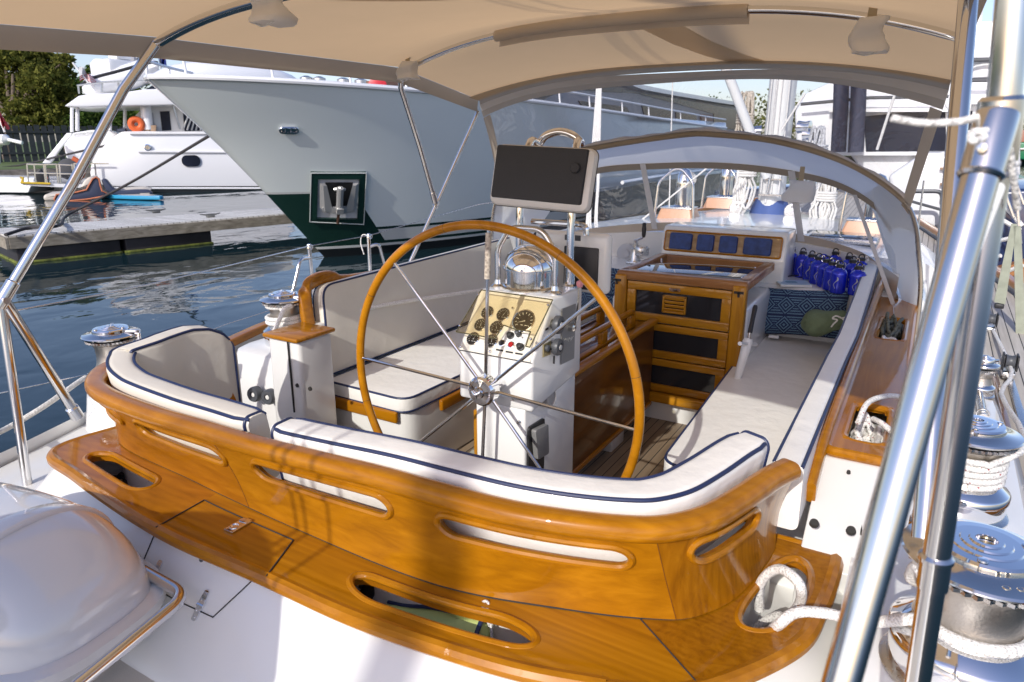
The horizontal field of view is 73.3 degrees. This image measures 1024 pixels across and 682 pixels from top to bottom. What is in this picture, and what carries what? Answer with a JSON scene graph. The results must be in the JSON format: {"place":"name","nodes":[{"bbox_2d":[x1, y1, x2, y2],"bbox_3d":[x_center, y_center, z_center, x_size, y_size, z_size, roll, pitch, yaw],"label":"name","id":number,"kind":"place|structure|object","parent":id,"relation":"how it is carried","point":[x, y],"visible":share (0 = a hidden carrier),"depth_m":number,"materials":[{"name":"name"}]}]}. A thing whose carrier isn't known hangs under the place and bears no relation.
{"place":"outdoors","nodes":[
{"label":"outdoors","id":0,"kind":"place"},
{"bbox_2d":[0,167,90,187],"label":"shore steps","id":1,"kind":"structure","parent":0,"point":[24,172],"depth_m":37.11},
{"bbox_2d":[0,142,92,169],"bbox_3d":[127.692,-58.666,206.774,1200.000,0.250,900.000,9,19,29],"label":"ground","id":2,"kind":"structure","parent":0,"point":[3,163],"depth_m":45.80,"materials":[{"name":"green plant"}]},
{"bbox_2d":[0,49,84,158],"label":"juniper tree","id":3,"kind":"object","parent":2,"relation":"on","point":[37,88],"visible":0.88,"depth_m":54.78,"materials":[{"name":"green plant"}]},
{"bbox_2d":[0,125,122,161],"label":"board fence","id":4,"kind":"object","parent":2,"relation":"on","point":[5,153],"visible":0.13,"depth_m":49.05,"materials":[{"name":"wood"}]},
{"bbox_2d":[54,109,112,142],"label":"broadleaf tree","id":5,"kind":"object","parent":2,"relation":"on","point":[86,119],"visible":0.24,"depth_m":71.95,"materials":[{"name":"green plant"}]},
{"bbox_2d":[88,111,138,130],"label":"broadleaf tree","id":6,"kind":"object","parent":2,"relation":"on","point":[118,120],"visible":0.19,"depth_m":74.94,"materials":[{"name":"green plant"}]},
{"bbox_2d":[750,88,811,138],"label":"broadleaf tree","id":7,"kind":"object","parent":2,"relation":"on","point":[765,109],"visible":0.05,"depth_m":107.93,"materials":[{"name":"green plant"}]},
{"bbox_2d":[0,156,1023,452],"bbox_3d":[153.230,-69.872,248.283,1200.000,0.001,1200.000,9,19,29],"label":"water","id":8,"kind":"structure","parent":0,"point":[220,296],"depth_m":12.67,"materials":[{"name":"blue liquid"}]},
{"bbox_2d":[0,134,58,192],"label":"boat","id":9,"kind":"object","parent":8,"relation":"on","point":[10,184],"visible":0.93,"depth_m":33.45,"materials":[{"name":"white"}]},
{"bbox_2d":[44,175,152,200],"bbox_3d":[-18.389,-6.852,30.703,4.217,1.050,2.165,-7,18,-24],"label":"jet ski","id":10,"kind":"object","parent":8,"relation":"on","point":[90,188],"visible":0.81,"depth_m":29.88,"materials":[{"name":"blue"}]},
{"bbox_2d":[105,194,163,199],"bbox_3d":[-16.895,-6.394,30.436,3.854,0.178,0.899,7,18,22],"label":"paddleboard","id":11,"kind":"object","parent":8,"relation":"on","point":[141,196],"visible":0.78,"depth_m":29.86,"materials":[{"name":"blue"}]},
{"bbox_2d":[20,80,261,191],"bbox_3d":[-18.023,-10.565,36.093,12.565,5.446,6.300,-7,18,-24],"label":"white motor yacht","id":12,"kind":"object","parent":8,"relation":"on","point":[127,156],"visible":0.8,"depth_m":33.75,"materials":[{"name":"white"}]},
{"bbox_2d":[57,156,84,179],"bbox_3d":[-20.925,-8.168,32.693,1.160,1.194,0.420,-7,18,-24],"label":"towable ring","id":13,"kind":"object","parent":12,"relation":"on","point":[67,169],"visible":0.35,"depth_m":32.47,"materials":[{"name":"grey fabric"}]},
{"bbox_2d":[72,62,95,91],"bbox_3d":[-19.805,-12.243,31.926,0.863,1.272,0.340,-7,18,-24],"label":"flag","id":14,"kind":"object","parent":12,"relation":"attached to","point":[83,74],"visible":1,"depth_m":31.91,"materials":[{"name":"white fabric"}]},
{"bbox_2d":[80,56,159,94],"bbox_3d":[-18.991,-12.892,33.400,3.470,2.149,1.900,-7,18,-24],"label":"tender","id":15,"kind":"object","parent":12,"relation":"on","point":[113,68],"visible":0.62,"depth_m":32.66,"materials":[{"name":"white"}]},
{"bbox_2d":[127,116,144,130],"bbox_3d":[-18.100,-10.440,33.169,0.756,0.760,0.300,-7,18,-23],"label":"life ring","id":16,"kind":"object","parent":12,"relation":"hanging from","point":[132,120],"visible":1,"depth_m":33.06,"materials":[{"name":"orange"}]},
{"bbox_2d":[160,111,170,130],"bbox_3d":[-17.173,-10.919,34.150,0.440,0.929,0.040,-7,18,-24],"label":"cabin window","id":17,"kind":"structure","parent":12,"relation":"in","point":[165,115],"depth_m":34.13,"materials":[{"name":"black glass"}]},
{"bbox_2d":[0,208,292,263],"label":"floating dock","id":18,"kind":"object","parent":8,"relation":"on","point":[64,241],"visible":0.42,"depth_m":16.03,"materials":[{"name":"concrete"}]},
{"bbox_2d":[4,135,209,235],"bbox_3d":[-10.748,-4.063,17.475,4.256,2.239,6.603,-13,21,-37],"label":"mooring line","id":19,"kind":"object","parent":18,"relation":"attached to","point":[61,223],"visible":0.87,"depth_m":17.60,"materials":[{"name":"fabric"}]},
{"bbox_2d":[136,57,747,256],"bbox_3d":[2.415,-7.196,25.283,7.176,5.245,33.198,9,19,29],"label":"grey motor yacht","id":20,"kind":"object","parent":8,"relation":"on","point":[319,161],"visible":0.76,"depth_m":14.45,"materials":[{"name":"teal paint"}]},
{"bbox_2d":[155,61,294,77],"bbox_3d":[-6.023,-5.542,14.857,3.525,0.900,1.044,-15,22,-42],"label":"covered tender","id":21,"kind":"object","parent":20,"relation":"on","point":[203,68],"visible":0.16,"depth_m":14.26,"materials":[{"name":"white"}]},
{"bbox_2d":[300,76,408,86],"bbox_3d":[-3.350,-5.713,15.631,2.348,0.559,1.764,9,19,29],"label":"deck gear","id":22,"kind":"object","parent":20,"relation":"on","point":[344,79],"visible":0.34,"depth_m":15.33,"materials":[{"name":"white fabric"}]},
{"bbox_2d":[538,87,737,129],"bbox_3d":[6.195,-9.218,27.181,0.100,1.565,24.279,9,19,29],"label":"side window","id":23,"kind":"structure","parent":20,"relation":"in","point":[729,114],"depth_m":27.99,"materials":[{"name":"black glass"}]},
{"bbox_2d":[0,189,1023,681],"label":"sailing yacht","id":24,"kind":"object","parent":8,"relation":"on","point":[220,625],"visible":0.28,"depth_m":2.04,"materials":[{"name":"white plastic"}]},
{"bbox_2d":[0,373,87,434],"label":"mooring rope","id":25,"kind":"object","parent":24,"relation":"attached to","point":[45,405],"visible":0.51,"depth_m":2.95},
{"bbox_2d":[0,482,165,681],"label":"liferaft canister","id":26,"kind":"object","parent":24,"relation":"on","point":[80,592],"visible":0.98,"depth_m":1.66,"materials":[{"name":"white plastic"}]},
{"bbox_2d":[80,323,140,373],"bbox_3d":[-1.778,0.077,3.086,0.244,0.303,0.244,9,19,29],"label":"winch","id":27,"kind":"object","parent":24,"relation":"on","point":[103,340],"visible":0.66,"depth_m":3.00,"materials":[{"name":"silver metal"}]},
{"bbox_2d":[70,564,186,681],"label":"canister cradle","id":28,"kind":"object","parent":24,"relation":"on","point":[108,659],"visible":0.77,"depth_m":1.66,"materials":[{"name":"silver metal"}]},
{"bbox_2d":[259,289,299,346],"bbox_3d":[-1.194,-0.115,3.638,0.258,0.306,0.251,9,19,29],"label":"winch","id":29,"kind":"object","parent":24,"relation":"on","point":[281,298],"visible":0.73,"depth_m":3.56,"materials":[{"name":"silver metal"}]},
{"bbox_2d":[265,288,483,329],"bbox_3d":[-0.756,-0.218,4.000,1.426,0.224,0.276,-15,22,-42],"label":"sheet rope","id":30,"kind":"object","parent":29,"relation":"attached to","point":[280,320],"visible":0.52,"depth_m":3.59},
{"bbox_2d":[291,244,314,312],"bbox_3d":[-1.420,-0.318,4.603,0.069,0.630,0.379,6,17,20],"label":"stanchion","id":31,"kind":"object","parent":24,"relation":"attached to","point":[309,251],"visible":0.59,"depth_m":4.63,"materials":[{"name":"silver metal"}]},
{"bbox_2d":[298,270,372,323],"bbox_3d":[-0.628,-0.359,4.405,0.135,0.432,2.000,8,18,26],"label":"settee backboard","id":32,"kind":"object","parent":24,"relation":"on","point":[311,282],"visible":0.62,"depth_m":3.58,"materials":[{"name":"brown wood"}]},
{"bbox_2d":[313,237,512,374],"bbox_3d":[-0.509,-0.303,4.444,0.169,0.509,2.038,9,19,29],"label":"back cushion","id":33,"kind":"object","parent":32,"relation":"on","point":[338,304],"visible":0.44,"depth_m":4.13,"materials":[{"name":"white leather"}]},
{"bbox_2d":[335,396,398,422],"bbox_3d":[-0.762,0.342,3.486,0.470,0.062,0.025,9,19,29],"label":"seat fiddle","id":34,"kind":"object","parent":24,"relation":"attached to","point":[359,408],"visible":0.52,"depth_m":3.47,"materials":[{"name":"brown wood"}]},
{"bbox_2d":[366,233,384,270],"bbox_3d":[-0.976,-0.467,5.065,0.229,0.658,0.070,-12,20,-35],"label":"stanchion","id":35,"kind":"object","parent":24,"relation":"on","point":[369,244],"visible":0.56,"depth_m":4.97,"materials":[{"name":"silver metal"}]},
{"bbox_2d":[0,187,606,393],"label":"lifeline","id":36,"kind":"object","parent":35,"relation":"attached to","point":[201,272],"visible":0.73,"depth_m":3.60,"materials":[{"name":"white metal"}]},
{"bbox_2d":[386,600,492,637],"bbox_3d":[-0.200,0.689,1.730,0.337,0.156,0.106,6,17,19],"label":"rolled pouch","id":37,"kind":"object","parent":24,"relation":"on","point":[459,622],"visible":0.45,"depth_m":1.71,"materials":[{"name":"fabric"}]},
{"bbox_2d":[46,362,843,681],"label":"helm coaming","id":38,"kind":"object","parent":24,"relation":"on","point":[662,602],"visible":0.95,"depth_m":1.68,"materials":[{"name":"brown wood"}]},
{"bbox_2d":[106,325,279,476],"bbox_3d":[-1.141,0.242,2.410,0.458,0.395,1.036,-8,18,-27],"label":"helm back cushion","id":39,"kind":"object","parent":38,"relation":"on","point":[192,370],"visible":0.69,"depth_m":2.54,"materials":[{"name":"white leather"}]},
{"bbox_2d":[270,417,769,561],"bbox_3d":[-0.021,0.387,1.806,1.379,0.257,0.413,2,16,7],"label":"helm back cushion","id":40,"kind":"object","parent":38,"relation":"on","point":[716,468],"visible":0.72,"depth_m":1.68,"materials":[{"name":"white leather"}]},
{"bbox_2d":[439,389,465,410],"bbox_3d":[-0.208,0.257,3.778,0.025,0.062,0.620,9,19,29],"label":"seat fiddle","id":41,"kind":"object","parent":24,"relation":"attached to","point":[450,400],"visible":0.47,"depth_m":3.58,"materials":[{"name":"brown wood"}]},
{"bbox_2d":[333,310,594,412],"bbox_3d":[-0.187,0.033,4.307,0.608,0.094,2.101,9,19,29],"label":"seat cushion","id":42,"kind":"object","parent":24,"relation":"on","point":[397,390],"visible":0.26,"depth_m":3.63,"materials":[{"name":"fabric"}]},
{"bbox_2d":[0,0,986,539],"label":"bimini awning","id":43,"kind":"object","parent":24,"relation":"attached to","point":[482,50],"visible":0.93,"depth_m":2.85,"materials":[{"name":"beige fabric"}]},
{"bbox_2d":[248,0,297,27],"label":"pouch","id":44,"kind":"object","parent":43,"relation":"hanging from","point":[274,13],"visible":1,"depth_m":2.10,"materials":[{"name":"beige"}]},
{"bbox_2d":[396,57,420,80],"bbox_3d":[-0.552,-1.435,3.631,0.136,0.129,0.106,9,19,29],"label":"pouch","id":45,"kind":"object","parent":43,"relation":"hanging from","point":[407,69],"visible":1,"depth_m":3.60,"materials":[{"name":"beige"}]},
{"bbox_2d":[848,7,890,55],"bbox_3d":[1.336,-1.159,2.567,0.147,0.184,0.124,9,19,29],"label":"pouch","id":46,"kind":"object","parent":43,"relation":"hanging from","point":[866,36],"visible":1,"depth_m":2.54,"materials":[{"name":"beige"}]},
{"bbox_2d":[456,128,611,472],"bbox_3d":[0.093,0.038,2.696,0.403,1.676,0.524,9,19,29],"label":"steering pedestal","id":47,"kind":"object","parent":24,"relation":"on","point":[535,297],"visible":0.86,"depth_m":2.58,"materials":[{"name":"beige"}]},
{"bbox_2d":[356,220,644,477],"bbox_3d":[-0.090,0.169,2.455,1.192,1.192,0.161,9,19,29],"label":"ship helm","id":48,"kind":"object","parent":47,"relation":"attached to","point":[485,388],"visible":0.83,"depth_m":2.34,"materials":[{"name":"brown wood"}]},
{"bbox_2d":[490,144,598,213],"bbox_3d":[0.122,-0.602,2.541,0.427,0.239,0.139,9,19,29],"label":"chartplotter","id":49,"kind":"object","parent":47,"relation":"attached to","point":[556,179],"visible":1,"depth_m":2.48,"materials":[{"name":"white"}]},
{"bbox_2d":[586,88,601,223],"bbox_3d":[0.763,-1.670,6.461,0.129,1.415,0.566,1,16,5],"label":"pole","id":50,"kind":"object","parent":24,"relation":"attached to","point":[596,135],"visible":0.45,"depth_m":6.48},
{"bbox_2d":[581,268,638,309],"bbox_3d":[0.679,-0.348,4.761,0.486,0.375,0.165,7,18,21],"label":"patterned pillow","id":51,"kind":"object","parent":24,"relation":"on","point":[586,297],"visible":0.11,"depth_m":4.74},
{"bbox_2d":[572,305,657,473],"bbox_3d":[0.387,0.257,3.632,0.351,0.731,1.214,9,19,29],"label":"cockpit table","id":52,"kind":"object","parent":24,"relation":"on","point":[603,387],"visible":0.53,"depth_m":3.52,"materials":[{"name":"brown wood"}]},
{"bbox_2d":[617,244,632,258],"bbox_3d":[0.880,-0.672,5.303,0.149,0.150,0.040,7,18,24],"label":"round outlet","id":53,"kind":"object","parent":24,"relation":"attached to","point":[623,251],"visible":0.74,"depth_m":5.29,"materials":[{"name":"grey"}]},
{"bbox_2d":[626,223,648,263],"bbox_3d":[0.932,-0.717,5.046,0.153,0.301,0.108,9,19,29],"label":"crank winch","id":54,"kind":"object","parent":24,"relation":"on","point":[637,251],"visible":0.94,"depth_m":5.03,"materials":[{"name":"silver metal"}]},
{"bbox_2d":[654,168,698,218],"bbox_3d":[1.601,-1.406,6.578,0.405,0.496,0.315,9,19,29],"label":"dorade vent","id":55,"kind":"object","parent":24,"relation":"on","point":[683,206],"visible":0.92,"depth_m":6.51,"materials":[{"name":"silver"}]},
{"bbox_2d":[612,253,774,409],"bbox_3d":[1.113,-0.083,4.260,0.762,0.771,0.782,9,19,29],"label":"companionway","id":56,"kind":"object","parent":24,"relation":"attached to","point":[685,383],"visible":0.7,"depth_m":3.95,"materials":[{"name":"brown wood"}]},
{"bbox_2d":[491,127,923,334],"bbox_3d":[1.250,-0.823,4.602,2.783,1.152,1.084,13,21,37],"label":"dodger","id":57,"kind":"object","parent":24,"relation":"on","point":[718,148],"visible":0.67,"depth_m":4.36,"materials":[{"name":"white fabric"}]},
{"bbox_2d":[592,173,747,219],"bbox_3d":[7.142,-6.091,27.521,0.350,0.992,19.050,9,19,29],"label":"window","id":58,"kind":"structure","parent":57,"relation":"in","point":[624,200],"depth_m":22.17,"materials":[{"name":"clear glass"}]},
{"bbox_2d":[480,69,948,213],"bbox_3d":[0.986,-1.183,4.094,2.678,0.749,0.318,9,19,29],"label":"window connector","id":59,"kind":"object","parent":57,"relation":"attached to","point":[933,96],"depth_m":3.64,"materials":[{"name":"beige fabric"}]},
{"bbox_2d":[781,167,815,203],"bbox_3d":[1.851,-1.004,4.438,0.205,0.234,0.095,9,19,29],"label":"pouch","id":60,"kind":"object","parent":57,"relation":"hanging from","point":[801,190],"visible":1,"depth_m":4.41,"materials":[{"name":"beige"}]},
{"bbox_2d":[700,169,736,208],"bbox_3d":[2.393,-1.763,7.801,0.405,0.496,0.315,9,19,29],"label":"dorade vent","id":61,"kind":"object","parent":24,"relation":"on","point":[722,199],"visible":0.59,"depth_m":7.74,"materials":[{"name":"silver"}]},
{"bbox_2d":[663,230,782,259],"bbox_3d":[1.355,-0.630,4.476,0.762,0.139,0.052,9,19,29],"label":"instrument console","id":62,"kind":"object","parent":24,"relation":"attached to","point":[753,246],"visible":1,"depth_m":4.45,"materials":[{"name":"brown wood"}]},
{"bbox_2d":[664,334,832,470],"bbox_3d":[1.328,0.281,3.471,0.632,0.101,2.172,9,19,29],"label":"seat cushion","id":63,"kind":"object","parent":24,"relation":"on","point":[765,394],"visible":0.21,"depth_m":3.32,"materials":[{"name":"fabric"}]},
{"bbox_2d":[734,305,757,378],"bbox_3d":[1.225,0.015,3.602,0.073,0.389,0.421,9,19,29],"label":"winch crank","id":64,"kind":"object","parent":63,"relation":"on","point":[746,344],"visible":0.96,"depth_m":3.58,"materials":[{"name":"silver plastic"}]},
{"bbox_2d":[765,287,848,338],"bbox_3d":[1.774,-0.174,4.225,0.532,0.322,0.167,9,19,29],"label":"patterned pillow","id":65,"kind":"object","parent":63,"relation":"on","point":[788,309],"visible":0.68,"depth_m":4.19,"materials":[{"name":"blue fabric"}]},
{"bbox_2d":[801,309,846,336],"bbox_3d":[1.769,-0.097,3.895,0.254,0.160,0.199,9,19,29],"label":"ditty bag","id":66,"kind":"object","parent":63,"relation":"on","point":[816,323],"visible":0.84,"depth_m":3.84,"materials":[{"name":"green fabric"}]},
{"bbox_2d":[751,610,782,627],"bbox_3d":[0.606,0.751,1.662,0.142,0.090,0.302,9,19,29],"label":"rope coil","id":67,"kind":"object","parent":24,"relation":"on","point":[767,620],"visible":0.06,"depth_m":1.74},
{"bbox_2d":[729,79,813,215],"bbox_3d":[2.624,-7.143,5.287,0.728,12.250,0.452,9,19,29],"label":"mast","id":68,"kind":"object","parent":24,"relation":"on","point":[769,202],"visible":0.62,"depth_m":6.69,"materials":[{"name":"white"}]},
{"bbox_2d":[732,170,756,213],"bbox_3d":[2.327,-1.574,6.873,0.232,0.694,0.121,9,19,29],"label":"halyard coil","id":69,"kind":"object","parent":68,"relation":"hanging from","point":[740,192],"visible":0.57,"depth_m":6.86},
{"bbox_2d":[734,91,754,130],"bbox_3d":[2.301,-2.093,6.834,0.212,0.736,0.121,9,19,29],"label":"halyard coil","id":70,"kind":"object","parent":68,"relation":"hanging from","point":[749,101],"visible":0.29,"depth_m":6.74,"materials":[{"name":"white fabric"}]},
{"bbox_2d":[725,69,769,178],"bbox_3d":[1.929,-2.672,6.387,1.244,2.291,0.088,-2,16,-6],"label":"rigid vang","id":71,"kind":"object","parent":68,"relation":"attached to","point":[739,104],"visible":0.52,"depth_m":6.52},
{"bbox_2d":[760,79,790,192],"bbox_3d":[2.541,-6.261,5.391,0.182,10.000,0.020,9,19,29],"label":"halyard","id":72,"kind":"object","parent":68,"relation":"attached to","point":[777,125],"visible":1,"depth_m":6.59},
{"bbox_2d":[804,126,828,189],"bbox_3d":[2.891,-1.714,6.580,0.229,0.661,0.121,9,19,29],"label":"halyard coil","id":73,"kind":"object","parent":68,"relation":"hanging from","point":[819,132],"visible":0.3,"depth_m":6.48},
{"bbox_2d":[776,280,811,286],"bbox_3d":[1.770,-0.362,4.335,0.190,0.017,0.140,1,16,5],"label":"booklet","id":74,"kind":"object","parent":24,"relation":"on","point":[794,283],"visible":1,"depth_m":4.30,"materials":[{"name":"white paper"}]},
{"bbox_2d":[793,248,807,277],"bbox_3d":[1.925,-0.523,4.571,0.091,0.195,0.092,12,20,36],"label":"water bottle","id":75,"kind":"object","parent":24,"relation":"on","point":[799,262],"visible":0.84,"depth_m":4.54,"materials":[{"name":"blue metal"}]},
{"bbox_2d":[802,250,815,279],"bbox_3d":[1.934,-0.490,4.457,0.091,0.195,0.098,14,21,39],"label":"water bottle","id":76,"kind":"object","parent":24,"relation":"on","point":[809,260],"visible":0.56,"depth_m":4.44,"materials":[{"name":"blue metal"}]},
{"bbox_2d":[808,253,824,283],"bbox_3d":[1.935,-0.461,4.356,0.091,0.195,0.092,9,18,28],"label":"water bottle","id":77,"kind":"object","parent":24,"relation":"on","point":[816,263],"visible":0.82,"depth_m":4.33,"materials":[{"name":"blue metal"}]},
{"bbox_2d":[809,183,837,218],"bbox_3d":[3.013,-1.323,6.643,0.257,0.508,0.121,9,19,29],"label":"halyard coil","id":78,"kind":"object","parent":24,"relation":"hanging from","point":[825,196],"visible":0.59,"depth_m":6.61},
{"bbox_2d":[816,255,830,286],"bbox_3d":[1.942,-0.433,4.261,0.091,0.195,0.098,7,18,23],"label":"water bottle","id":79,"kind":"object","parent":24,"relation":"on","point":[823,266],"visible":0.36,"depth_m":4.25,"materials":[{"name":"blue metal"}]},
{"bbox_2d":[772,262,878,530],"bbox_3d":[1.540,0.083,3.179,0.105,0.460,3.121,9,19,29],"label":"back cushion","id":80,"kind":"object","parent":24,"relation":"on","point":[798,444],"visible":0.75,"depth_m":2.23,"materials":[{"name":"fabric"}]},
{"bbox_2d":[822,258,838,290],"bbox_3d":[1.936,-0.407,4.173,0.091,0.195,0.098,8,18,25],"label":"water bottle","id":81,"kind":"object","parent":24,"relation":"on","point":[827,274],"visible":0.48,"depth_m":4.16,"materials":[{"name":"blue metal"}]},
{"bbox_2d":[829,260,847,293],"bbox_3d":[1.945,-0.385,4.096,0.091,0.195,0.092,14,21,39],"label":"water bottle","id":82,"kind":"object","parent":24,"relation":"on","point":[838,279],"visible":1,"depth_m":4.07,"materials":[{"name":"blue metal"}]},
{"bbox_2d":[806,230,880,245],"bbox_3d":[2.510,-0.786,5.233,0.500,0.046,0.440,9,19,29],"label":"deck hatch","id":83,"kind":"object","parent":24,"relation":"on","point":[853,238],"visible":0.84,"depth_m":5.12,"materials":[{"name":"white glass"}]},
{"bbox_2d":[806,278,883,501],"bbox_3d":[1.526,0.044,3.030,0.035,0.218,2.664,9,19,29],"label":"settee backboard","id":84,"kind":"object","parent":24,"relation":"on","point":[832,417],"visible":0.88,"depth_m":2.33,"materials":[{"name":"brown wood"}]},
{"bbox_2d":[847,262,866,295],"bbox_3d":[2.026,-0.367,4.036,0.091,0.195,0.092,13,21,37],"label":"water bottle","id":85,"kind":"object","parent":24,"relation":"on","point":[857,273],"visible":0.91,"depth_m":4.01,"materials":[{"name":"blue metal"}]},
{"bbox_2d":[837,174,888,233],"bbox_3d":[2.892,-1.110,5.562,0.405,0.496,0.315,9,19,29],"label":"dorade vent","id":86,"kind":"object","parent":24,"relation":"on","point":[854,224],"visible":0.23,"depth_m":5.54,"materials":[{"name":"silver"}]},
{"bbox_2d":[827,296,917,466],"bbox_3d":[1.630,0.106,3.020,0.207,0.138,2.401,9,19,29],"label":"coaming shelf","id":87,"kind":"object","parent":24,"relation":"on","point":[883,363],"visible":0.79,"depth_m":2.63,"materials":[{"name":"brown wood"}]},
{"bbox_2d":[850,412,883,442],"bbox_3d":[1.162,0.327,2.260,0.104,0.107,0.279,9,19,29],"label":"rope coil","id":88,"kind":"object","parent":87,"relation":"in","point":[866,430],"visible":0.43,"depth_m":2.31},
{"bbox_2d":[879,312,903,339],"bbox_3d":[1.877,-0.051,3.401,0.113,0.190,0.348,9,19,29],"label":"rope coil","id":89,"kind":"object","parent":87,"relation":"in","point":[888,329],"visible":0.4,"depth_m":3.34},
{"bbox_2d":[855,393,899,432],"bbox_3d":[1.224,0.251,2.212,0.204,0.095,0.435,9,19,29],"label":"rope tail","id":90,"kind":"object","parent":24,"relation":"attached to","point":[878,421],"visible":0.52,"depth_m":2.22},
{"bbox_2d":[821,106,1019,681],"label":"boarding pole","id":91,"kind":"object","parent":24,"relation":"attached to","point":[981,175],"visible":1,"depth_m":0.59,"materials":[{"name":"silver metal"}]},
{"bbox_2d":[878,510,1023,681],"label":"winch","id":92,"kind":"object","parent":24,"relation":"on","point":[984,599],"visible":0.74,"depth_m":1.32,"materials":[{"name":"silver metal"}]},
{"bbox_2d":[754,562,1023,658],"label":"sheet rope","id":93,"kind":"object","parent":92,"relation":"attached to","point":[783,620],"visible":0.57,"depth_m":1.51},
{"bbox_2d":[904,0,1023,681],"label":"stern pole","id":94,"kind":"object","parent":24,"relation":"on","point":[1005,88],"visible":0.84,"depth_m":0.73,"materials":[{"name":"silver metal"}]},
{"bbox_2d":[890,113,1021,210],"bbox_3d":[0.414,-0.162,0.630,0.166,0.088,0.058,-10,19,-30],"label":"tie cord","id":95,"kind":"object","parent":94,"relation":"attached to","point":[1012,173],"visible":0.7,"depth_m":0.60,"materials":[{"name":"fabric"}]},
{"bbox_2d":[913,415,1023,528],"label":"winch","id":96,"kind":"object","parent":24,"relation":"on","point":[991,439],"visible":0.48,"depth_m":1.95,"materials":[{"name":"silver metal"}]},
{"bbox_2d":[976,390,989,417],"bbox_3d":[2.049,0.199,3.031,0.048,0.048,0.830,9,19,29],"label":"spare tube","id":97,"kind":"object","parent":24,"relation":"on","point":[982,410],"visible":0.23,"depth_m":2.77,"materials":[{"name":"metal"}]},
{"bbox_2d":[978,355,1000,400],"bbox_3d":[2.030,0.156,2.976,0.121,0.194,0.121,9,19,29],"label":"winch","id":98,"kind":"object","parent":24,"relation":"on","point":[990,366],"visible":0.63,"depth_m":2.94,"materials":[{"name":"silver metal"}]},
{"bbox_2d":[963,328,1023,491],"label":"sheet rope","id":99,"kind":"object","parent":24,"relation":"on","point":[983,476],"visible":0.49,"depth_m":1.95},
{"bbox_2d":[994,224,1016,303],"bbox_3d":[3.101,-0.480,4.310,0.061,0.505,0.012,9,19,29],"label":"webbing strap","id":100,"kind":"object","parent":24,"relation":"hanging from","point":[1001,291],"visible":1,"depth_m":4.32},
{"bbox_2d":[991,356,1023,477],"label":"deck edge strip","id":101,"kind":"object","parent":24,"relation":"attached to","point":[1002,409],"depth_m":3.24,"materials":[{"name":"brown"}]},
{"bbox_2d":[1001,356,1023,426],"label":"sheet track","id":102,"kind":"structure","parent":24,"relation":"on","point":[1016,401],"depth_m":3.26,"materials":[{"name":"silver metal"}]},
{"bbox_2d":[1000,352,1019,379],"bbox_3d":[2.593,0.125,3.590,0.068,0.122,0.120,9,19,29],"label":"pulley block","id":103,"kind":"object","parent":102,"relation":"on","point":[1007,360],"visible":0.97,"depth_m":3.56,"materials":[{"name":"silver metal"}]},
{"bbox_2d":[1014,226,1023,333],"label":"webbing strap","id":104,"kind":"object","parent":24,"relation":"hanging from","point":[1019,293],"visible":1,"depth_m":4.30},
{"bbox_2d":[795,11,1019,179],"bbox_3d":[8.789,-5.016,15.071,3.872,3.444,7.730,9,19,29],"label":"white yacht","id":105,"kind":"object","parent":8,"relation":"on","point":[851,119],"visible":0.44,"depth_m":12.56,"materials":[{"name":"white"}]},
{"bbox_2d":[889,151,944,227],"bbox_3d":[7.585,-2.834,12.393,1.242,1.128,5.630,9,19,29],"label":"white cruiser","id":106,"kind":"object","parent":8,"relation":"on","point":[932,174],"visible":0.23,"depth_m":10.63,"materials":[{"name":"white"}]},
{"bbox_2d":[997,174,1023,278],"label":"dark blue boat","id":107,"kind":"object","parent":8,"relation":"on","point":[1012,216],"visible":0.09,"depth_m":7.63,"materials":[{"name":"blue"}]},
{"bbox_2d":[0,0,1023,141],"label":"sky","id":108,"kind":"structure","parent":0,"point":[705,87],"materials":[{"name":"white"}]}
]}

